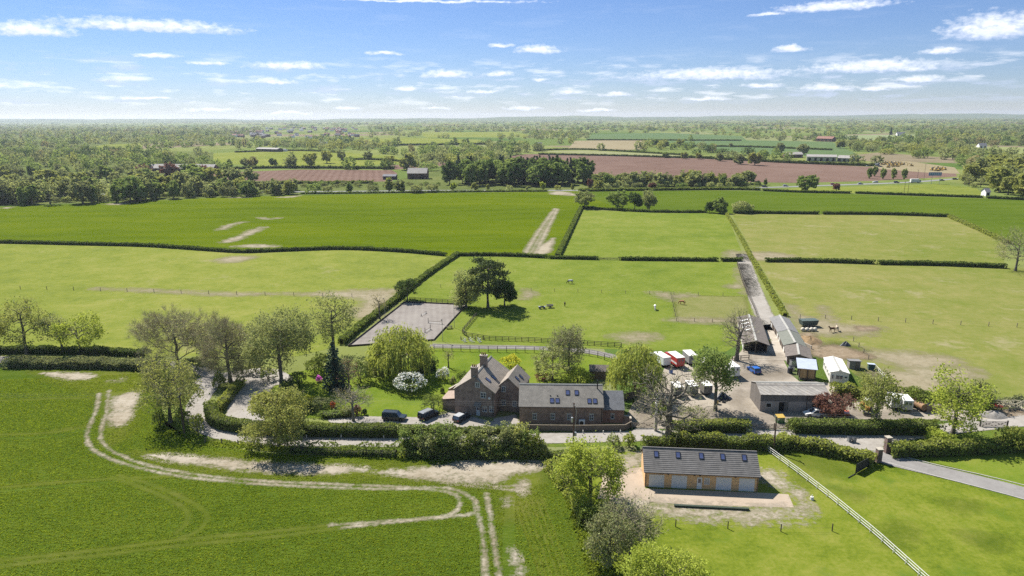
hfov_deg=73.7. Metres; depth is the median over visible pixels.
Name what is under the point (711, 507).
low clipped hedge
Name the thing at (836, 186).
red shrub
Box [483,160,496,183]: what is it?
tree
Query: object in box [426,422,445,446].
sapling
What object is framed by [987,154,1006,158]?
tree
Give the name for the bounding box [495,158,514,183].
tree
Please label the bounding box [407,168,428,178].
roadside barn
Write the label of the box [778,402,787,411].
doorway
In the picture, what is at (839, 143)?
tree
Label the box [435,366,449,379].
flowering shrub
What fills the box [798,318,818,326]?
muck trailer
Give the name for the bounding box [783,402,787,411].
door leaf
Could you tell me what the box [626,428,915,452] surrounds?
lane mouth
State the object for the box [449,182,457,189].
tree
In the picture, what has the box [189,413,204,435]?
elder bush
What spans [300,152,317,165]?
tree
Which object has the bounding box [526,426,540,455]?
sapling
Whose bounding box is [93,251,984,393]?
worn turf
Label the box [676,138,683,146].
tree
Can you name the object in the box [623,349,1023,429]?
yard
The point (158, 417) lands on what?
undergrowth bush
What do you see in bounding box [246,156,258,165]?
tree
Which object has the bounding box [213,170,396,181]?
ploughed field
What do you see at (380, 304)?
bare tree
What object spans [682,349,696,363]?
box trailer
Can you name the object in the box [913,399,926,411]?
fuel tank
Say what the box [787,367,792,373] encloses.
storage box
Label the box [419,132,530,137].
pasture
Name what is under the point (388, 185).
tree
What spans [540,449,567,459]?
hedge
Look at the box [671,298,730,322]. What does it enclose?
wire fence
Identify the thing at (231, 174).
tree
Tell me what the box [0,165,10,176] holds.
tree
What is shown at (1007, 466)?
lawn
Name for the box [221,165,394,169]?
hedge
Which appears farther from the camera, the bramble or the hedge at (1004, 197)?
the hedge at (1004, 197)
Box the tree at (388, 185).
[384,176,393,190]
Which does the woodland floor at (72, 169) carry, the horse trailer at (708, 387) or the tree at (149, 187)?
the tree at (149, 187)
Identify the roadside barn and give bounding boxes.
[383,174,397,179]
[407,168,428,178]
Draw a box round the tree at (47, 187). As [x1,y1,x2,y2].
[36,177,58,203]
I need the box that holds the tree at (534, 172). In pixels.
[525,163,549,185]
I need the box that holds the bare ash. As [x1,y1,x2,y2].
[719,302,757,360]
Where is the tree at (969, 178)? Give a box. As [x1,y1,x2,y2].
[965,174,974,185]
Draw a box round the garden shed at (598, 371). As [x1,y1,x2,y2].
[589,364,608,379]
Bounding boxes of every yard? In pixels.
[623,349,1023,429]
[870,161,959,173]
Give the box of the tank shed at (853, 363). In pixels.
[847,359,861,368]
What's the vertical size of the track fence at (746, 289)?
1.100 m
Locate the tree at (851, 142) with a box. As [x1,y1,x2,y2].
[848,140,859,148]
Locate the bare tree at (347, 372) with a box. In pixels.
[336,358,361,391]
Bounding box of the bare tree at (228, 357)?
[192,308,260,382]
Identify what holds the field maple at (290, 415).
on the verge
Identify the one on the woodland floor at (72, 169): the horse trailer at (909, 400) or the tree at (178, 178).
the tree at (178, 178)
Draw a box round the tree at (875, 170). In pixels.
[873,165,878,176]
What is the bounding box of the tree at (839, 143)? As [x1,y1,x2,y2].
[835,139,845,146]
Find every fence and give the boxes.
[7,285,351,294]
[204,437,287,446]
[409,297,453,302]
[418,284,714,294]
[434,344,611,362]
[462,312,621,346]
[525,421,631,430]
[624,388,639,400]
[624,518,832,531]
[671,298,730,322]
[737,263,758,317]
[767,445,928,575]
[800,314,1020,326]
[838,407,1011,418]
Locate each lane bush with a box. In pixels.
[606,432,621,446]
[622,431,636,446]
[785,417,801,432]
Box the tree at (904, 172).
[901,168,907,178]
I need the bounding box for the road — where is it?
[104,178,957,194]
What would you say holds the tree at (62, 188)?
on the woodland floor at (72, 169)
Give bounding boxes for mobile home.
[823,356,849,382]
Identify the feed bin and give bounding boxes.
[775,414,785,422]
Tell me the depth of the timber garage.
113.09 m
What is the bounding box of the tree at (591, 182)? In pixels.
[587,178,593,187]
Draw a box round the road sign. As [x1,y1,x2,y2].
[929,172,941,182]
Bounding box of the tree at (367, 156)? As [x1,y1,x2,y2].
[362,151,372,159]
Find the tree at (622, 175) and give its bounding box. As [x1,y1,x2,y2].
[618,172,628,182]
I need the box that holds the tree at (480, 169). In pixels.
[474,160,488,184]
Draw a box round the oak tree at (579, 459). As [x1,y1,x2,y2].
[547,430,633,509]
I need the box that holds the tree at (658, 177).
[652,172,665,184]
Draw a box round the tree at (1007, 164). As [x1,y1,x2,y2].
[997,161,1011,167]
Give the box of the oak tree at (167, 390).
[129,353,209,422]
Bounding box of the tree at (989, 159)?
[984,157,995,161]
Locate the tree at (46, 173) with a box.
[32,169,59,182]
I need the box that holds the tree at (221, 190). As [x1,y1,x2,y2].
[217,185,226,196]
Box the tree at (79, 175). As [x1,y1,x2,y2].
[69,172,86,182]
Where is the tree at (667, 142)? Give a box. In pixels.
[660,140,669,146]
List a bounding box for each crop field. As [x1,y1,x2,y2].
[0,191,612,254]
[577,190,1023,246]
[585,133,745,139]
[669,140,861,157]
[845,134,914,139]
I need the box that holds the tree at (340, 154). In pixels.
[335,148,345,159]
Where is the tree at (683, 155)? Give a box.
[680,152,687,158]
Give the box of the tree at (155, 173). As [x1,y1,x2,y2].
[149,170,166,192]
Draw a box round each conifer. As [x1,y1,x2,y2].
[455,154,459,179]
[522,157,529,183]
[566,157,575,182]
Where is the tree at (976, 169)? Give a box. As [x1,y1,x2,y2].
[958,163,987,183]
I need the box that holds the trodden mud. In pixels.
[799,326,1023,416]
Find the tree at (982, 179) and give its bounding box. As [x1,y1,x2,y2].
[977,176,986,186]
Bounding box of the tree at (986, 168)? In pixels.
[983,167,994,183]
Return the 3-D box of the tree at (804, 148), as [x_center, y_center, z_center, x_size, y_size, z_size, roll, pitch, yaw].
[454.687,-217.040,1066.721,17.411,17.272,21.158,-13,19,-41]
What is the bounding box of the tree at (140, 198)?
[130,178,148,200]
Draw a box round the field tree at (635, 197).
[627,192,643,208]
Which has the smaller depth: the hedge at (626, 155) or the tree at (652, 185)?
the tree at (652, 185)
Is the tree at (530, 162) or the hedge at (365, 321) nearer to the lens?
the hedge at (365, 321)
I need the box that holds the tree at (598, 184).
[592,180,602,188]
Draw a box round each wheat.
[514,480,587,575]
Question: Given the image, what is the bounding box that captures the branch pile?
[994,397,1023,410]
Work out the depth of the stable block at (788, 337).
181.08 m
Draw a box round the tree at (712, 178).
[708,172,718,183]
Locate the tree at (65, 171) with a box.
[55,168,73,176]
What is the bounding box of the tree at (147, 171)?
[137,168,150,174]
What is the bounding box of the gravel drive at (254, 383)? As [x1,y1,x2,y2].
[195,368,288,420]
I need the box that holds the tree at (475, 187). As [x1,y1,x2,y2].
[470,182,478,189]
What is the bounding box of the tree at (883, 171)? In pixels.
[880,168,886,178]
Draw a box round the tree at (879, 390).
[852,366,910,420]
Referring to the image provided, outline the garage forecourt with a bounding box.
[598,467,793,506]
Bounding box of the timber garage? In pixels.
[640,446,760,491]
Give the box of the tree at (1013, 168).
[1002,165,1017,175]
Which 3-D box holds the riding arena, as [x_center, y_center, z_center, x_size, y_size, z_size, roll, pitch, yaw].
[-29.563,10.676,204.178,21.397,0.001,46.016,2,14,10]
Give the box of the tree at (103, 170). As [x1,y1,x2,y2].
[95,164,114,181]
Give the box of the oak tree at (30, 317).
[0,293,55,354]
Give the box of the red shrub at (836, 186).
[832,183,839,189]
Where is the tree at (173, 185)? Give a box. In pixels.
[164,180,180,198]
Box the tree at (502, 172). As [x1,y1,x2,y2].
[495,161,510,184]
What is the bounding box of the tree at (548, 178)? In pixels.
[539,160,552,183]
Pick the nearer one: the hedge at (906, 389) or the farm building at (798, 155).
the hedge at (906, 389)
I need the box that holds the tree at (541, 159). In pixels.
[537,157,546,181]
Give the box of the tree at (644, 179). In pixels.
[637,171,646,184]
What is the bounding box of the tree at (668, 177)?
[662,172,673,184]
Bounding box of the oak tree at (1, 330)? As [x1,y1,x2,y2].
[0,310,10,340]
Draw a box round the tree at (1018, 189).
[1012,172,1023,196]
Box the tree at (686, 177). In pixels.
[684,169,701,182]
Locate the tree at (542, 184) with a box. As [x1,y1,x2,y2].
[539,181,545,188]
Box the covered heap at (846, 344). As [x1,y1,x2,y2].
[839,341,850,346]
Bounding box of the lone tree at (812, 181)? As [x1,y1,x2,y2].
[796,174,819,189]
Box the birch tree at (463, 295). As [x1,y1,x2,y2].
[447,267,482,307]
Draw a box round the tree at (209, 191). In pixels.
[203,187,214,196]
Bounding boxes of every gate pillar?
[875,447,883,462]
[883,435,892,453]
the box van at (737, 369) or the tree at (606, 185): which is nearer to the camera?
the box van at (737, 369)
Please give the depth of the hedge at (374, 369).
164.05 m
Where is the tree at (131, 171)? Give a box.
[125,169,145,174]
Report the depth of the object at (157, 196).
519.20 m
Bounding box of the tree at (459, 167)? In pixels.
[455,163,468,183]
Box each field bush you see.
[576,500,598,527]
[704,202,714,212]
[731,200,754,211]
[908,386,931,402]
[923,425,956,440]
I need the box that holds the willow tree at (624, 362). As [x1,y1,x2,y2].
[605,341,667,400]
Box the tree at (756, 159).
[747,152,762,164]
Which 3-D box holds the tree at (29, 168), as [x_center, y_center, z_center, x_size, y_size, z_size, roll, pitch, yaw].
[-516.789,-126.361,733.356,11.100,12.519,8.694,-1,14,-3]
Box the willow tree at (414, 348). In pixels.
[365,323,434,382]
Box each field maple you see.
[235,384,312,451]
[616,536,714,575]
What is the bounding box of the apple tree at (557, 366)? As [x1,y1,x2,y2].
[529,345,574,380]
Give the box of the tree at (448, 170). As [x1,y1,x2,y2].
[441,161,458,184]
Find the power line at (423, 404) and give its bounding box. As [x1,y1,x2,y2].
[181,393,551,404]
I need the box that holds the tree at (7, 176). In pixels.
[1,174,19,179]
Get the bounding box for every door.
[476,407,480,415]
[649,474,663,487]
[671,475,686,487]
[677,358,683,365]
[697,477,701,488]
[715,477,731,490]
[738,478,754,491]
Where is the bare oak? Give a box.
[629,361,719,437]
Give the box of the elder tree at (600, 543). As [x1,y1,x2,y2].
[582,500,637,568]
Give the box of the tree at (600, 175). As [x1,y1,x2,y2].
[592,172,606,181]
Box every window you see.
[475,382,479,387]
[480,392,485,398]
[482,406,487,412]
[489,406,493,412]
[532,413,536,419]
[550,413,555,419]
[566,413,571,420]
[589,413,593,420]
[704,478,709,484]
[835,375,842,379]
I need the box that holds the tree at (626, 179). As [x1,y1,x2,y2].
[620,175,632,183]
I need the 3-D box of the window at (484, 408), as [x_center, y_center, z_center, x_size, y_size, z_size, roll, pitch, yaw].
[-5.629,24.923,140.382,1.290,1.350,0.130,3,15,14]
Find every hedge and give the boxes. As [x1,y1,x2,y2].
[0,239,447,255]
[0,344,147,356]
[1,354,148,370]
[202,399,401,438]
[216,376,245,412]
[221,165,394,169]
[231,180,373,183]
[234,149,335,152]
[283,438,401,457]
[300,189,547,193]
[303,402,320,413]
[317,408,357,418]
[337,251,459,344]
[342,157,398,161]
[345,142,484,145]
[361,355,396,375]
[399,422,521,435]
[399,439,546,460]
[411,356,438,373]
[456,251,547,257]
[533,148,687,155]
[538,153,688,157]
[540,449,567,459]
[542,458,594,526]
[548,254,598,259]
[555,206,582,254]
[578,186,760,191]
[582,205,706,212]
[586,139,741,140]
[618,256,718,261]
[640,430,789,451]
[668,144,831,149]
[672,417,751,433]
[674,504,748,510]
[689,155,874,165]
[720,256,743,261]
[724,211,753,259]
[733,209,819,214]
[751,258,788,316]
[762,188,851,193]
[764,257,875,263]
[779,432,877,467]
[785,416,946,435]
[822,210,948,216]
[829,381,901,399]
[855,191,983,197]
[877,259,1007,268]
[883,434,1023,457]
[900,385,977,403]
[946,214,1011,243]
[986,195,1023,199]
[989,393,1023,405]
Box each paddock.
[400,257,751,351]
[562,210,741,258]
[732,214,1006,262]
[758,260,1023,409]
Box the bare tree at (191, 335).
[125,302,221,372]
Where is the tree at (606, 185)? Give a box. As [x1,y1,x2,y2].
[600,182,611,188]
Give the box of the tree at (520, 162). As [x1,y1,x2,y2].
[509,158,526,183]
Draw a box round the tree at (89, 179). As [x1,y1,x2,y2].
[81,176,99,194]
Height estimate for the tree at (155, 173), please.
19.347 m
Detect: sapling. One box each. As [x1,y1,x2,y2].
[398,427,411,451]
[413,420,429,444]
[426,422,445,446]
[438,419,456,444]
[454,431,469,453]
[471,429,484,445]
[482,421,497,445]
[497,420,513,446]
[512,420,529,453]
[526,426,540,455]
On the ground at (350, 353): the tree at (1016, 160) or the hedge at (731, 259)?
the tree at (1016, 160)
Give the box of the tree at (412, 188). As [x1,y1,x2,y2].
[410,185,422,191]
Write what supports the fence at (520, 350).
on the garden lawn at (384, 394)
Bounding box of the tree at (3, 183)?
[0,178,13,203]
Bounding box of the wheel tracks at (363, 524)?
[84,390,523,575]
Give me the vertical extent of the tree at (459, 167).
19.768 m
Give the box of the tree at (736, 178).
[728,174,744,185]
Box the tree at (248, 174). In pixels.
[241,167,259,181]
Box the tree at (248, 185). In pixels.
[236,180,254,195]
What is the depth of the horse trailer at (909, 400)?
141.23 m
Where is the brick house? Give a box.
[442,352,529,417]
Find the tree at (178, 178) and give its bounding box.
[169,171,185,191]
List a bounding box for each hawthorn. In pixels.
[393,278,417,299]
[600,485,673,560]
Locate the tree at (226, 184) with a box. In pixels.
[222,180,233,188]
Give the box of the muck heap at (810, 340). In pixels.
[801,336,821,344]
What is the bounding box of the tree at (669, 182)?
[663,179,674,185]
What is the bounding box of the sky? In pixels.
[0,0,1023,119]
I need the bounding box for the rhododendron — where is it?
[393,371,426,392]
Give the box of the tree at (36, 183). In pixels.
[30,179,49,197]
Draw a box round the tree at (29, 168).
[25,165,35,175]
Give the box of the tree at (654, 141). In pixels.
[651,139,659,145]
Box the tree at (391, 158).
[382,155,394,164]
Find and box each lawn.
[271,348,613,418]
[915,452,1023,486]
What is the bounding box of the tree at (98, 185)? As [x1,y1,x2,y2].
[91,178,107,200]
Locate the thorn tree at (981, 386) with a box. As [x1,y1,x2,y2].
[969,378,1000,406]
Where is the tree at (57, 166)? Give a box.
[53,161,67,170]
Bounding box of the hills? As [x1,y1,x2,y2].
[0,113,1023,122]
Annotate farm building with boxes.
[781,152,802,157]
[806,154,836,161]
[837,155,854,161]
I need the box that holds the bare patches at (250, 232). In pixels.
[5,191,574,247]
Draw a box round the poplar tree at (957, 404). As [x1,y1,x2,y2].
[924,358,1000,436]
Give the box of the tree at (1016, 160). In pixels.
[1005,157,1023,167]
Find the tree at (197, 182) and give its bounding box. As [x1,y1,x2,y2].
[185,175,204,194]
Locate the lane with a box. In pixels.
[0,356,1023,446]
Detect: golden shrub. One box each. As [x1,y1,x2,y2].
[303,393,314,405]
[497,353,520,367]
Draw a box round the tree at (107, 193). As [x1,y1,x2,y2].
[105,188,120,196]
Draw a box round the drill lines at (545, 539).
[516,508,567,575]
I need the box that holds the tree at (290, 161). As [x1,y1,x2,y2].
[282,151,297,165]
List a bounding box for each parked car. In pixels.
[381,409,406,421]
[417,408,439,420]
[452,412,470,422]
[747,366,760,373]
[802,407,824,416]
[816,409,835,417]
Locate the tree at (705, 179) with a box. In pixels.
[701,173,708,182]
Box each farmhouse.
[816,136,835,141]
[976,143,986,147]
[981,188,990,195]
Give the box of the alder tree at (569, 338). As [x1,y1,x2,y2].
[545,323,586,373]
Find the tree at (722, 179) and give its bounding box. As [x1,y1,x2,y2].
[718,175,725,184]
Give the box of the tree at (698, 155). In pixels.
[696,153,701,158]
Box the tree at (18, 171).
[11,166,25,177]
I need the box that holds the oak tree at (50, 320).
[33,312,72,348]
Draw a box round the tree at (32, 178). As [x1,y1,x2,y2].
[22,175,35,182]
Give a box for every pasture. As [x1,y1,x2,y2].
[0,243,447,355]
[91,144,141,153]
[213,151,400,165]
[354,138,486,143]
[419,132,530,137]
[784,184,980,194]
[958,146,1023,153]
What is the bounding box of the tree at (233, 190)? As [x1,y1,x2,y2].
[225,185,237,196]
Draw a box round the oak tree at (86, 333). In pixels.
[46,310,108,354]
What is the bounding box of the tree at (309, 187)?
[304,182,322,191]
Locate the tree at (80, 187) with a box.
[65,177,91,202]
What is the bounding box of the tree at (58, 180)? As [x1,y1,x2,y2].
[48,176,72,195]
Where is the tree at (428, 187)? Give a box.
[426,183,438,190]
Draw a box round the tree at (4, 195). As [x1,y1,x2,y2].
[0,186,12,203]
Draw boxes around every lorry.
[665,351,684,367]
[910,179,920,182]
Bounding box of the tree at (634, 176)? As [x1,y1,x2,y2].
[627,171,643,182]
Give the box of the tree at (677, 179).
[673,175,683,185]
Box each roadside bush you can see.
[679,182,687,186]
[706,181,715,186]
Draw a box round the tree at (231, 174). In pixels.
[221,167,241,181]
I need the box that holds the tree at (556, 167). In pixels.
[545,162,566,185]
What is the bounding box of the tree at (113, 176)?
[107,171,127,184]
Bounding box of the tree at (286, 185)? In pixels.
[282,180,296,193]
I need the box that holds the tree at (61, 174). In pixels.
[57,169,68,177]
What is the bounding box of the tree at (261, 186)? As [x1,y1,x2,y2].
[258,180,266,191]
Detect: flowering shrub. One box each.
[349,358,373,382]
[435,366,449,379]
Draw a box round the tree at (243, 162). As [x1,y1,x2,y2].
[240,157,249,165]
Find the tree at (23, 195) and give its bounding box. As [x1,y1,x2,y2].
[15,186,30,205]
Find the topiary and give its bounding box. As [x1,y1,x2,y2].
[449,375,455,383]
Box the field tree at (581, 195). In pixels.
[574,190,595,206]
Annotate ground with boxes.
[0,119,1023,513]
[602,449,818,525]
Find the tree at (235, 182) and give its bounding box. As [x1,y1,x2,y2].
[233,179,244,189]
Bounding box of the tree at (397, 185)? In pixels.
[394,179,404,190]
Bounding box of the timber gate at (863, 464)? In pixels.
[848,457,874,477]
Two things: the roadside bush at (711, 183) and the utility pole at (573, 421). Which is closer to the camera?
the utility pole at (573, 421)
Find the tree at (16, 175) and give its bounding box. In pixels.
[8,173,24,185]
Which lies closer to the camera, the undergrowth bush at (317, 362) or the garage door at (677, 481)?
the garage door at (677, 481)
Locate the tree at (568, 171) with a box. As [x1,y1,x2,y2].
[557,160,572,184]
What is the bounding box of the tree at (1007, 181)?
[998,175,1018,194]
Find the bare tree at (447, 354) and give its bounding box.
[442,348,453,367]
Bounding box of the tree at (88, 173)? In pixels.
[78,170,97,178]
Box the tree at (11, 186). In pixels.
[1,180,24,203]
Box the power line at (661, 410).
[577,404,752,418]
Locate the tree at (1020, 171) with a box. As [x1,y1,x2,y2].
[1012,166,1023,174]
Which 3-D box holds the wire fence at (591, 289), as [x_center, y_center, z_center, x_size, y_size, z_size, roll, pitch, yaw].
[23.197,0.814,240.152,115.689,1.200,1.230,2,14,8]
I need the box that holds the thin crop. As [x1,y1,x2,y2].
[50,371,546,515]
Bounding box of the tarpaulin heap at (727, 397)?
[713,392,732,400]
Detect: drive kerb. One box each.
[887,462,1023,499]
[906,457,1023,484]
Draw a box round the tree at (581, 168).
[576,161,591,183]
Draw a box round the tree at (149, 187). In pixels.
[137,176,155,199]
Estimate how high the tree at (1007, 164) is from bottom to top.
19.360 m
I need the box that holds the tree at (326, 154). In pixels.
[320,150,332,162]
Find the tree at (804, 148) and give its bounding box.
[796,143,809,153]
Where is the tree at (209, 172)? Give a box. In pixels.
[202,167,222,183]
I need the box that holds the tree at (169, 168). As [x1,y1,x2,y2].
[158,162,179,174]
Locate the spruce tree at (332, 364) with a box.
[319,341,351,394]
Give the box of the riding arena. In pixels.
[351,302,464,344]
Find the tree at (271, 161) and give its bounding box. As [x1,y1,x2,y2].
[268,158,278,164]
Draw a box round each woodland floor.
[0,124,299,205]
[300,169,762,192]
[902,128,1023,145]
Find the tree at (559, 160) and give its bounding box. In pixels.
[546,157,563,184]
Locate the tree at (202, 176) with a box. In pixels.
[188,170,206,181]
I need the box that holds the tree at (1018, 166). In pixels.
[1013,164,1023,171]
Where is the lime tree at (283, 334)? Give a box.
[237,303,319,387]
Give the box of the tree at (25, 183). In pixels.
[12,179,29,202]
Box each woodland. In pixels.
[0,118,1023,170]
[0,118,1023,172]
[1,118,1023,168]
[19,118,1022,164]
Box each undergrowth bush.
[150,409,167,425]
[154,356,170,374]
[183,356,204,374]
[211,371,228,388]
[234,361,250,373]
[244,358,265,372]
[288,371,307,383]
[303,356,322,374]
[314,351,329,366]
[338,357,351,371]
[373,361,393,376]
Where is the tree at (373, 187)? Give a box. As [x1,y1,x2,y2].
[367,185,379,190]
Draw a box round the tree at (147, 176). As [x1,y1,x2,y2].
[137,174,151,179]
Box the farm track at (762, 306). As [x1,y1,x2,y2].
[736,254,774,330]
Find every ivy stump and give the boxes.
[173,407,190,429]
[650,400,666,420]
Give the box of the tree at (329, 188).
[322,185,332,191]
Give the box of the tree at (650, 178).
[648,171,653,181]
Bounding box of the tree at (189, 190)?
[181,178,193,196]
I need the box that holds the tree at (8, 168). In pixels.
[0,163,11,173]
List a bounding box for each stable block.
[737,314,769,353]
[770,315,798,337]
[777,329,806,352]
[784,343,811,364]
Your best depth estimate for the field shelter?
165.13 m
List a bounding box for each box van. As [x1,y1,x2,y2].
[650,351,670,366]
[724,361,740,376]
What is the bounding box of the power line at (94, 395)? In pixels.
[2,393,163,396]
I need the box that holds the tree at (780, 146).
[775,142,785,151]
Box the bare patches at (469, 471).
[39,372,546,574]
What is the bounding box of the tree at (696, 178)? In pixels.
[686,173,701,186]
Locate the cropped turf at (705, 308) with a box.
[674,296,747,320]
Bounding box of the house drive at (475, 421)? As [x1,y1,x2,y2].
[328,411,518,427]
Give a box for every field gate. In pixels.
[747,423,774,429]
[979,420,1008,426]
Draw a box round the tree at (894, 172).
[891,168,897,178]
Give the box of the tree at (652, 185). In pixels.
[648,182,656,187]
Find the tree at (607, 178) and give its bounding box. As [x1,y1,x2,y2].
[602,173,613,183]
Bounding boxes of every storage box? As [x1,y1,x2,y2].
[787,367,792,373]
[789,359,796,366]
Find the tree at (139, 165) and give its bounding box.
[135,163,152,170]
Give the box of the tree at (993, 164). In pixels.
[987,161,1004,166]
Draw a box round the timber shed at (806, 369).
[796,358,817,381]
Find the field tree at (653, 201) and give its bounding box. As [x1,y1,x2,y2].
[640,189,657,209]
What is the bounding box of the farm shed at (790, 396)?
[750,381,828,411]
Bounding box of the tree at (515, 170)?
[505,162,525,185]
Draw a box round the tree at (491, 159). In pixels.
[481,158,492,183]
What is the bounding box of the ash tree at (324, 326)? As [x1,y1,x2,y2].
[303,287,361,355]
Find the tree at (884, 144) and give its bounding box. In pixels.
[881,142,890,148]
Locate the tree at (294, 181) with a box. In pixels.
[289,178,297,189]
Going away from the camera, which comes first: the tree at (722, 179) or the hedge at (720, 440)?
the hedge at (720, 440)
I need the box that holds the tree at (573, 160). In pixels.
[572,158,580,181]
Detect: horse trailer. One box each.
[672,381,683,395]
[685,380,698,394]
[699,380,712,393]
[885,392,901,408]
[899,394,913,410]
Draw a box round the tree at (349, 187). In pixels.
[345,182,352,191]
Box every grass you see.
[204,438,546,459]
[561,471,614,575]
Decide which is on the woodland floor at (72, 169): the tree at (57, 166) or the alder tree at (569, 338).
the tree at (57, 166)
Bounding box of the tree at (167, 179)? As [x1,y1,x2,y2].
[152,175,170,194]
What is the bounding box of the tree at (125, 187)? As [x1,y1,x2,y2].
[113,175,145,201]
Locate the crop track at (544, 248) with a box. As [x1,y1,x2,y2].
[525,208,557,253]
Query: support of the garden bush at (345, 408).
on the garden lawn at (384, 394)
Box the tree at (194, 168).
[181,164,203,172]
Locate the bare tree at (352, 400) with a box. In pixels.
[330,379,374,421]
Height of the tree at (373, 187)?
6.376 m
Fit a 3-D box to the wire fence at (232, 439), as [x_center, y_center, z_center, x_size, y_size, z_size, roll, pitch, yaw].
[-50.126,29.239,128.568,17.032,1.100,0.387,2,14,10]
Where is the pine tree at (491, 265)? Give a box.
[464,256,513,307]
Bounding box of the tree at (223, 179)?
[217,177,227,183]
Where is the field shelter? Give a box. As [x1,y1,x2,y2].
[867,363,875,369]
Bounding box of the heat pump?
[579,419,584,424]
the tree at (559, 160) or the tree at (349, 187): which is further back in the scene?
the tree at (559, 160)
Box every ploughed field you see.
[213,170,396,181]
[392,162,445,169]
[506,154,956,182]
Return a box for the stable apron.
[751,324,785,359]
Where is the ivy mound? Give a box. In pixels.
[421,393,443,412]
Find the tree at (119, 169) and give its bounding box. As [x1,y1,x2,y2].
[111,165,123,175]
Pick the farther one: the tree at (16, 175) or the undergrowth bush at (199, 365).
the tree at (16, 175)
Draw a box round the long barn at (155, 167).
[150,164,218,172]
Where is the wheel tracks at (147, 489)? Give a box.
[9,398,321,564]
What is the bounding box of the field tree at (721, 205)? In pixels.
[712,197,727,213]
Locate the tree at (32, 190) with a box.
[23,184,42,203]
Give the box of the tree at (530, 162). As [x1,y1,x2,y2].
[525,158,537,183]
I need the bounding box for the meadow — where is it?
[563,449,1023,575]
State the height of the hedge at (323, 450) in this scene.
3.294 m
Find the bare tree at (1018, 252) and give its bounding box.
[993,225,1023,270]
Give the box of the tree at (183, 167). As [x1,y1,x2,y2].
[178,163,193,169]
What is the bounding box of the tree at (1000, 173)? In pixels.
[985,167,1013,191]
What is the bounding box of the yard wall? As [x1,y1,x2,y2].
[624,415,631,423]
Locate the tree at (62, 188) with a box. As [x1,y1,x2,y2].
[52,177,71,196]
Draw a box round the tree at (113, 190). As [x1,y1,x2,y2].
[109,184,121,201]
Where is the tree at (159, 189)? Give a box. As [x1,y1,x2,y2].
[150,179,163,195]
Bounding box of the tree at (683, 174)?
[680,170,684,181]
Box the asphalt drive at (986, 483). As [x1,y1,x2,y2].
[871,450,1023,498]
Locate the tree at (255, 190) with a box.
[252,186,258,195]
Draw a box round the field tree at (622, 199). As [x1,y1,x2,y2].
[605,190,628,207]
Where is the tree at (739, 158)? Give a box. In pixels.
[733,154,745,163]
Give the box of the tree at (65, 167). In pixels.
[61,165,71,177]
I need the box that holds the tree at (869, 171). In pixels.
[867,168,872,178]
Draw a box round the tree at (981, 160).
[962,156,990,180]
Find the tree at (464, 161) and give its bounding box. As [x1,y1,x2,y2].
[456,158,475,182]
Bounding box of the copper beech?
[812,391,858,416]
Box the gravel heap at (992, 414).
[976,410,1008,418]
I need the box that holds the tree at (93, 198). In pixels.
[84,185,97,202]
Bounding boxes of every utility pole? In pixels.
[178,394,184,432]
[571,403,576,442]
[654,395,657,430]
[772,415,778,451]
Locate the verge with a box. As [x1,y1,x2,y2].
[162,393,1023,454]
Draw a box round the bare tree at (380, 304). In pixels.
[369,293,387,318]
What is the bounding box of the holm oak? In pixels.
[494,279,517,305]
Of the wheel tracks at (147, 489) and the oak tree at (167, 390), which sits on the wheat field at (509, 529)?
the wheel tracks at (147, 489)
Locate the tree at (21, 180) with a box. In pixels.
[12,176,31,186]
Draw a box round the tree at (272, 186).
[267,180,281,194]
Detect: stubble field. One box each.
[537,150,679,155]
[569,140,643,148]
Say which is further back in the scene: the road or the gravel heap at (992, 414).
the road
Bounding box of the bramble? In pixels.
[679,405,710,418]
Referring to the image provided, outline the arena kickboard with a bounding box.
[348,301,464,346]
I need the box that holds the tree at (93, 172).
[89,166,102,178]
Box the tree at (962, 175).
[959,171,973,184]
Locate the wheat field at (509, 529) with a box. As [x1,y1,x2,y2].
[0,368,589,575]
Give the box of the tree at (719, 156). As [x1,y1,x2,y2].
[714,153,723,160]
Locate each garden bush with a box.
[260,364,277,380]
[279,378,298,390]
[312,396,329,410]
[340,405,350,415]
[351,404,361,415]
[455,370,467,382]
[534,372,550,381]
[559,365,594,383]
[991,425,1023,450]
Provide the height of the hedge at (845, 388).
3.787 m
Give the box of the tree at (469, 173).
[462,163,476,185]
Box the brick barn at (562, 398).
[519,380,624,424]
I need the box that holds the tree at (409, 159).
[398,153,417,169]
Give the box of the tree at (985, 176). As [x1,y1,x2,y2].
[983,166,1009,178]
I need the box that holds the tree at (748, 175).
[740,170,756,181]
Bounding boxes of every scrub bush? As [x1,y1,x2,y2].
[403,436,415,450]
[406,435,418,449]
[417,433,429,454]
[419,433,436,457]
[445,436,458,445]
[449,429,463,444]
[463,427,475,446]
[465,431,474,454]
[481,436,495,453]
[490,438,504,455]
[496,433,508,449]
[509,429,521,444]
[514,429,528,447]
[521,433,536,454]
[532,435,544,451]
[537,442,548,457]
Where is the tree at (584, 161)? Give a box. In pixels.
[572,157,595,180]
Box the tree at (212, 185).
[200,182,218,190]
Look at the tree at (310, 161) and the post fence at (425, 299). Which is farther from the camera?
the tree at (310, 161)
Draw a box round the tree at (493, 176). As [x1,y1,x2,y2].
[490,161,501,179]
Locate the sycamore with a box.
[687,344,741,410]
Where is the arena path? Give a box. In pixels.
[429,344,617,358]
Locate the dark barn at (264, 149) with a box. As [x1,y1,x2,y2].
[256,147,282,151]

